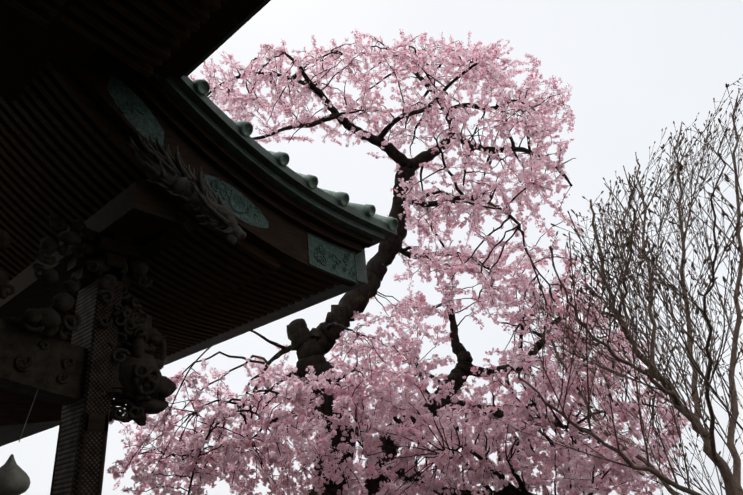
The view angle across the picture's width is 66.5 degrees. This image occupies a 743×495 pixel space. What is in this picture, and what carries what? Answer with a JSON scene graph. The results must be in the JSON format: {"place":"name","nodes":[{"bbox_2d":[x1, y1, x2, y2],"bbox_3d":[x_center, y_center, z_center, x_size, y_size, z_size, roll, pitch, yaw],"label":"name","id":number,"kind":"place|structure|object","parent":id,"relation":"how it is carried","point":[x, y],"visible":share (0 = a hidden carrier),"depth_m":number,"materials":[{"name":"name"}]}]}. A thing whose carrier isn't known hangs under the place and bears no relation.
{"place":"outdoors","nodes":[
{"label":"outdoors","id":0,"kind":"place"},
{"bbox_2d":[52,254,122,494],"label":"porch column","id":1,"kind":"structure","parent":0,"point":[92,335],"depth_m":4.20,"materials":[{"name":"brown wood"}]},
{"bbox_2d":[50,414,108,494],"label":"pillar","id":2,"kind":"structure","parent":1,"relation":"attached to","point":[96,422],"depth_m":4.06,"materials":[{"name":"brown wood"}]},
{"bbox_2d":[0,181,179,446],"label":"porch beams brackets","id":3,"kind":"object","parent":1,"relation":"on","point":[127,221],"visible":0.46,"depth_m":4.69,"materials":[{"name":"brown wood"}]},
{"bbox_2d":[19,390,37,441],"bbox_3d":[-1.934,0.927,3.213,0.004,0.494,1.235,8,-28,-27],"label":"wire","id":4,"kind":"object","parent":3,"relation":"attached to","point":[27,417],"visible":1,"depth_m":3.04,"materials":[{"name":"grey metal"}]},
{"bbox_2d":[0,215,195,404],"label":"carved beam relief","id":5,"kind":"object","parent":3,"relation":"attached to","point":[46,365],"visible":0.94,"depth_m":4.16,"materials":[{"name":"brown wood"}]},
{"bbox_2d":[102,338,176,425],"bbox_3d":[-1.916,1.096,4.585,0.517,0.665,0.703,-24,-30,35],"label":"carved ornament","id":6,"kind":"object","parent":3,"relation":"attached to","point":[142,387],"visible":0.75,"depth_m":4.43,"materials":[{"name":"brown wood"}]},
{"bbox_2d":[113,298,166,361],"bbox_3d":[-1.971,0.701,4.722,0.425,0.524,0.590,-24,-30,35],"label":"carved ornament","id":7,"kind":"object","parent":3,"relation":"attached to","point":[145,331],"visible":0.56,"depth_m":4.63,"materials":[{"name":"brown wood"}]},
{"bbox_2d":[0,60,340,358],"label":"porch rafters","id":8,"kind":"object","parent":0,"point":[67,153],"visible":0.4,"depth_m":5.35,"materials":[{"name":"brown wood"}]},
{"bbox_2d":[0,0,742,494],"label":"sky","id":9,"kind":"structure","parent":0,"point":[633,68],"materials":[{"name":"white"}]},
{"bbox_3d":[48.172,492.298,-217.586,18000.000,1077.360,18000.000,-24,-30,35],"label":"ground","id":10,"kind":"structure","parent":0,"visible":0},
{"bbox_2d":[0,0,264,102],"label":"eave boards","id":11,"kind":"object","parent":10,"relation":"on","point":[29,47],"visible":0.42,"depth_m":4.22,"materials":[{"name":"brown wood"}]},
{"bbox_2d":[2,0,228,78],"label":"eave rafters","id":12,"kind":"object","parent":11,"relation":"on","point":[144,37],"visible":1,"depth_m":3.95,"materials":[{"name":"brown wood"}]},
{"bbox_2d":[184,0,270,76],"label":"roof edge","id":13,"kind":"object","parent":11,"relation":"attached to","point":[229,35],"visible":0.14,"depth_m":4.35,"materials":[{"name":"black wood"}]},
{"bbox_2d":[73,73,396,364],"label":"roof trim","id":14,"kind":"structure","parent":11,"relation":"attached to","point":[213,119],"depth_m":5.46,"materials":[{"name":"green metal"}]},
{"bbox_2d":[63,46,372,286],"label":"roof fascia","id":15,"kind":"structure","parent":14,"relation":"attached to","point":[292,222],"depth_m":5.04,"materials":[{"name":"brown wood"}]},
{"bbox_2d":[127,133,245,244],"bbox_3d":[-1.471,-0.454,4.565,1.031,0.771,0.236,16,-32,-38],"label":"carving","id":16,"kind":"object","parent":15,"relation":"attached to","point":[168,173],"visible":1,"depth_m":4.50,"materials":[{"name":"brown wood"}]},
{"bbox_2d":[108,74,357,287],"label":"decorative panels","id":17,"kind":"object","parent":14,"relation":"attached to","point":[323,255],"visible":1,"depth_m":5.11,"materials":[{"name":"teal metal"}]},
{"bbox_2d":[192,79,397,230],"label":"roof tiles","id":18,"kind":"object","parent":14,"relation":"attached to","point":[201,86],"visible":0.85,"depth_m":5.51,"materials":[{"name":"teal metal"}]},
{"bbox_2d":[112,31,688,494],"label":"cherry","id":19,"kind":"object","parent":10,"relation":"on","point":[312,346],"depth_m":10.27,"materials":[{"name":"pink plant"}]},
{"bbox_2d":[106,28,691,494],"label":"cherry blossoms","id":20,"kind":"object","parent":19,"relation":"attached to","point":[550,456],"visible":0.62,"depth_m":9.45,"materials":[{"name":"pink plant"}]},
{"bbox_2d":[494,77,742,494],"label":"bare tree branches","id":21,"kind":"object","parent":10,"relation":"on","point":[731,481],"visible":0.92,"depth_m":5.92,"materials":[{"name":"brown plant"}]},
{"bbox_3d":[-2.505,2.691,2.673,3.085,1.104,0.170,-24,-30,35],"label":"railing post","id":22,"kind":"object","parent":10,"relation":"on","visible":0},
{"bbox_2d":[0,454,30,494],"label":"finial","id":23,"kind":"object","parent":22,"relation":"on","point":[14,478],"visible":1,"depth_m":2.36,"materials":[{"name":"grey metal"}]}
]}

